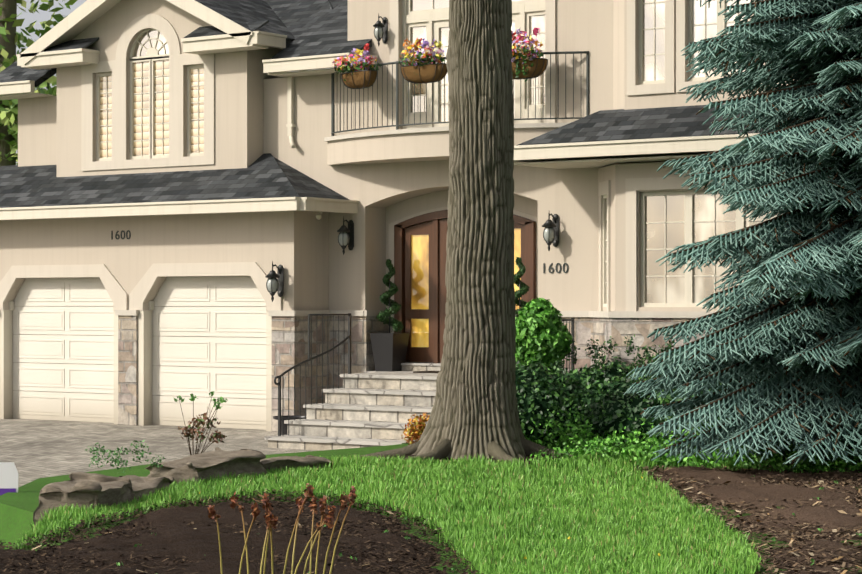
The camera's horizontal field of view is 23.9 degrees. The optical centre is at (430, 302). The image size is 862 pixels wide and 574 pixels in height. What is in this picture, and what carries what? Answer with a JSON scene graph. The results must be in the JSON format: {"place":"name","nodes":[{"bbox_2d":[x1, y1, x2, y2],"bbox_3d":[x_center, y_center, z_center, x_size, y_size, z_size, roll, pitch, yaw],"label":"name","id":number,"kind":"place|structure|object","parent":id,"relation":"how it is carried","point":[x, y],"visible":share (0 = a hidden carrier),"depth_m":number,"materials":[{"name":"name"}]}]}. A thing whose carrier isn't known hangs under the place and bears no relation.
{"place":"outdoors","nodes":[
{"label":"outdoors","id":0,"kind":"place"},
{"bbox_2d":[0,0,304,166],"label":"tree","id":1,"kind":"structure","parent":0,"point":[8,114],"depth_m":47.10,"materials":[{"name":"green plant"}]},
{"bbox_2d":[0,419,321,486],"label":"driveway paving","id":2,"kind":"structure","parent":0,"point":[33,449],"depth_m":28.22,"materials":[{"name":"grey stone"}]},
{"bbox_2d":[273,415,304,434],"bbox_3d":[-1.949,1.778,28.581,0.540,0.360,0.540,0,0,34],"label":"black pot","id":3,"kind":"object","parent":2,"relation":"on","point":[291,417],"visible":0.38,"depth_m":28.46,"materials":[{"name":"black"}]},
{"bbox_2d":[0,211,328,429],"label":"house garage walls","id":4,"kind":"structure","parent":0,"point":[295,244],"depth_m":31.05,"materials":[{"name":"beige paint"}]},
{"bbox_2d":[16,0,329,164],"label":"sky","id":5,"kind":"structure","parent":0,"point":[28,17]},
{"bbox_2d":[0,443,861,573],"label":"lawn ground","id":6,"kind":"structure","parent":0,"point":[18,508],"depth_m":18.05,"materials":[{"name":"plant"}]},
{"bbox_2d":[0,462,18,494],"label":"security sign","id":7,"kind":"object","parent":6,"relation":"on","point":[9,474],"visible":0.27,"depth_m":19.30,"materials":[{"name":"white plastic"}]},
{"bbox_2d":[33,472,138,525],"bbox_3d":[-2.960,1.794,17.492,0.695,0.607,1.011,0,0,11],"label":"boulder","id":8,"kind":"object","parent":6,"relation":"on","point":[85,489],"visible":0.5,"depth_m":17.17,"materials":[{"name":"grey stone"}]},
{"bbox_2d":[119,475,174,498],"bbox_3d":[-2.746,1.823,18.415,0.701,0.545,1.262,0,0,15],"label":"boulder","id":9,"kind":"object","parent":6,"relation":"on","point":[141,486],"visible":0.1,"depth_m":18.48,"materials":[{"name":"grey stone"}]},
{"bbox_2d":[179,397,220,454],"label":"shrub stems","id":10,"kind":"object","parent":6,"relation":"on","point":[197,450],"visible":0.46,"depth_m":22.18,"materials":[{"name":"brown plant"}]},
{"bbox_2d":[145,447,266,483],"bbox_3d":[-2.244,1.794,20.226,0.798,0.621,1.554,0,0,28],"label":"boulder","id":11,"kind":"object","parent":6,"relation":"on","point":[218,460],"visible":0.31,"depth_m":20.04,"materials":[{"name":"grey stone"}]},
{"bbox_2d":[31,494,441,573],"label":"dry leaves","id":12,"kind":"object","parent":6,"relation":"on","point":[389,512],"visible":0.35,"depth_m":15.40,"materials":[{"name":"brown plant"}]},
{"bbox_2d":[0,489,479,573],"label":"mulch bed","id":13,"kind":"object","parent":6,"relation":"on","point":[178,535],"visible":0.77,"depth_m":14.32,"materials":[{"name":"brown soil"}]},
{"bbox_2d":[214,500,351,573],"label":"flower stems","id":14,"kind":"object","parent":13,"relation":"on","point":[268,532],"visible":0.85,"depth_m":11.53,"materials":[{"name":"plant"}]},
{"bbox_2d":[208,483,357,530],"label":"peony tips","id":15,"kind":"object","parent":14,"relation":"attached to","point":[272,519],"visible":1,"depth_m":11.48,"materials":[{"name":"brown plant"}]},
{"bbox_2d":[260,455,330,470],"bbox_3d":[-1.602,1.857,21.488,0.750,0.520,1.508,0,0,30],"label":"boulder","id":16,"kind":"object","parent":6,"relation":"on","point":[291,461],"visible":0.21,"depth_m":21.29,"materials":[{"name":"grey stone"}]},
{"bbox_2d":[265,362,440,449],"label":"porch steps","id":17,"kind":"structure","parent":6,"relation":"on","point":[371,408],"depth_m":27.57,"materials":[{"name":"stone"}]},
{"bbox_2d":[274,313,573,435],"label":"stair railings","id":18,"kind":"object","parent":17,"relation":"on","point":[348,337],"visible":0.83,"depth_m":28.00,"materials":[{"name":"black metal"}]},
{"bbox_2d":[413,371,438,372],"bbox_3d":[0.221,0.999,29.215,0.860,0.018,0.440,0,0,34],"label":"door mat","id":19,"kind":"object","parent":17,"relation":"on","point":[425,371],"depth_m":29.27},
{"bbox_2d":[370,265,519,371],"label":"planters","id":20,"kind":"object","parent":17,"relation":"on","point":[389,349],"visible":0.54,"depth_m":29.87,"materials":[{"name":"black"}]},
{"bbox_2d":[377,257,529,331],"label":"spiral topiaries","id":21,"kind":"object","parent":20,"relation":"on","point":[384,315],"visible":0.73,"depth_m":29.91,"materials":[{"name":"green plant"}]},
{"bbox_2d":[199,477,691,564],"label":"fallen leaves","id":22,"kind":"object","parent":6,"relation":"on","point":[570,537],"visible":0.08,"depth_m":14.44,"materials":[{"name":"green plant"}]},
{"bbox_2d":[351,0,572,465],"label":"tree","id":23,"kind":"object","parent":6,"relation":"on","point":[474,411],"depth_m":23.14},
{"bbox_2d":[375,451,571,463],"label":"ground cover plants","id":24,"kind":"object","parent":6,"relation":"on","point":[528,457],"visible":0.08,"depth_m":22.93,"materials":[{"name":"green plant"}]},
{"bbox_2d":[515,297,572,370],"bbox_3d":[1.382,0.858,26.380,1.008,1.878,0.809,0,0,34],"label":"round shrub","id":25,"kind":"object","parent":6,"relation":"on","point":[532,331],"visible":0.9,"depth_m":26.11,"materials":[{"name":"green plant"}]},
{"bbox_2d":[432,317,844,450],"bbox_3d":[2.791,0.897,24.895,5.455,1.776,2.981,0,0,34],"label":"shrub","id":26,"kind":"object","parent":6,"relation":"on","point":[616,422],"visible":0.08,"depth_m":24.37,"materials":[{"name":"green plant"}]},
{"bbox_2d":[524,405,861,473],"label":"ground cover","id":27,"kind":"object","parent":6,"relation":"on","point":[587,445],"visible":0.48,"depth_m":22.42,"materials":[{"name":"green plant"}]},
{"bbox_2d":[631,465,861,573],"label":"mulch bed","id":28,"kind":"object","parent":6,"relation":"on","point":[832,518],"visible":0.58,"depth_m":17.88,"materials":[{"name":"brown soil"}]},
{"bbox_2d":[85,391,861,573],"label":"plants","id":29,"kind":"object","parent":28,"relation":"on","point":[416,429],"visible":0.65,"depth_m":21.99,"materials":[{"name":"green plant"}]},
{"bbox_2d":[624,0,861,467],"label":"spruce tree","id":30,"kind":"object","parent":28,"relation":"on","point":[779,390],"visible":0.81,"depth_m":20.93,"materials":[{"name":"green plant"}]},
{"bbox_2d":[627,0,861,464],"bbox_3d":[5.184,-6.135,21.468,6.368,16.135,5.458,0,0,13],"label":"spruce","id":31,"kind":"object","parent":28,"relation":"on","point":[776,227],"depth_m":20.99,"materials":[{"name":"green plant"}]},
{"label":"ground","id":32,"kind":"structure","parent":0,"visible":0},
{"bbox_2d":[18,0,713,362],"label":"house walls","id":33,"kind":"structure","parent":32,"relation":"on","point":[384,194],"depth_m":29.96,"materials":[{"name":"beige paint"}]},
{"bbox_2d":[111,230,130,239],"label":"house number","id":34,"kind":"structure","parent":33,"relation":"attached to","point":[116,234],"depth_m":31.69,"materials":[{"name":"grey metal"}]},
{"bbox_2d":[13,276,265,429],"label":"garage doors","id":35,"kind":"structure","parent":33,"relation":"attached to","point":[230,332],"depth_m":31.49,"materials":[{"name":"beige metal"}]},
{"bbox_2d":[81,14,214,170],"bbox_3d":[-4.471,-3.330,32.002,2.790,2.415,0.035,0,0,34],"label":"window surround","id":36,"kind":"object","parent":33,"relation":"attached to","point":[178,60],"depth_m":31.96,"materials":[{"name":"beige paint"}]},
{"bbox_2d":[100,60,203,157],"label":"window shutters","id":37,"kind":"object","parent":33,"relation":"attached to","point":[158,111],"visible":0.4,"depth_m":32.03,"materials":[{"name":"beige wood"}]},
{"bbox_2d":[57,0,285,176],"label":"dormer wall","id":38,"kind":"structure","parent":33,"relation":"attached to","point":[240,76],"depth_m":31.60,"materials":[{"name":"beige paint"}]},
{"bbox_2d":[286,76,321,219],"bbox_3d":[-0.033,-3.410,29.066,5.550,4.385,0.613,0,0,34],"label":"downspout","id":39,"kind":"object","parent":33,"relation":"attached to","point":[290,125],"visible":0.98,"depth_m":30.79,"materials":[{"name":"beige paint"}]},
{"bbox_2d":[0,0,781,219],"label":"roofs","id":40,"kind":"structure","parent":33,"relation":"on","point":[309,37],"depth_m":30.70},
{"bbox_2d":[0,0,787,431],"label":"house trim bands","id":41,"kind":"object","parent":33,"relation":"attached to","point":[672,84],"visible":0.4,"depth_m":30.19,"materials":[{"name":"beige paint"}]},
{"bbox_2d":[265,14,558,301],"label":"wall lanterns","id":42,"kind":"object","parent":33,"relation":"attached to","point":[274,283],"depth_m":29.70,"materials":[{"name":"black metal"}]},
{"bbox_2d":[115,310,715,431],"bbox_3d":[0.838,1.305,28.612,19.060,2.385,1.475,0,0,34],"label":"stone veneer","id":43,"kind":"object","parent":33,"relation":"attached to","point":[289,338],"visible":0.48,"depth_m":29.90,"materials":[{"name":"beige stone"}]},
{"bbox_2d":[96,0,773,306],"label":"window frames","id":44,"kind":"structure","parent":33,"relation":"attached to","point":[152,56],"depth_m":28.68,"materials":[{"name":"beige paint"}]},
{"bbox_2d":[324,123,568,164],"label":"balcony","id":45,"kind":"structure","parent":33,"relation":"attached to","point":[412,145],"depth_m":29.00,"materials":[{"name":"beige paint"}]},
{"bbox_2d":[331,51,588,135],"bbox_3d":[0.178,-2.958,28.932,4.426,0.990,0.602,0,0,34],"label":"balcony railing","id":46,"kind":"object","parent":33,"relation":"attached to","point":[397,125],"visible":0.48,"depth_m":29.02,"materials":[{"name":"black metal"}]},
{"bbox_2d":[331,28,543,83],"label":"basket flowers","id":47,"kind":"object","parent":46,"relation":"attached to","point":[417,46],"visible":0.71,"depth_m":28.49,"materials":[{"name":"multicoloured plant"}]},
{"bbox_2d":[341,58,547,88],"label":"hanging baskets","id":48,"kind":"object","parent":46,"relation":"attached to","point":[426,73],"visible":0.81,"depth_m":28.51,"materials":[{"name":"brown wicker"}]},
{"bbox_2d":[134,0,786,303],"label":"window panes","id":49,"kind":"structure","parent":33,"relation":"attached to","point":[703,210],"depth_m":26.68,"materials":[{"name":"glass"}]},
{"bbox_2d":[394,210,535,362],"bbox_3d":[0.486,-0.242,29.663,2.430,2.260,0.120,0,0,34],"label":"entry door","id":50,"kind":"structure","parent":33,"relation":"attached to","point":[434,227],"depth_m":29.97,"materials":[{"name":"brown wood"}]},
{"bbox_2d":[411,228,520,346],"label":"door glass panels","id":51,"kind":"object","parent":50,"relation":"in","point":[419,282],"visible":0.17,"depth_m":30.12,"materials":[{"name":"yellow glass"}]},
{"bbox_2d":[390,0,555,129],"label":"balcony door frame","id":52,"kind":"object","parent":33,"relation":"attached to","point":[548,7],"visible":0.38,"depth_m":29.45,"materials":[{"name":"beige paint"}]},
{"bbox_2d":[543,263,567,272],"bbox_3d":[1.731,-0.481,28.216,0.399,0.140,0.012,0,0,34],"label":"house number","id":53,"kind":"object","parent":33,"relation":"attached to","point":[550,267],"visible":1,"depth_m":28.20,"materials":[{"name":"grey metal"}]},
{"bbox_2d":[598,160,732,310],"bbox_3d":[4.070,0.333,26.226,4.870,4.330,0.750,0,0,34],"label":"bay window frame","id":54,"kind":"object","parent":33,"relation":"attached to","point":[617,175],"visible":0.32,"depth_m":26.83,"materials":[{"name":"beige paint"}]},
{"bbox_2d":[613,0,777,109],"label":"window frame","id":55,"kind":"object","parent":33,"relation":"attached to","point":[622,100],"visible":0.1,"depth_m":27.26,"materials":[{"name":"beige paint"}]}
]}

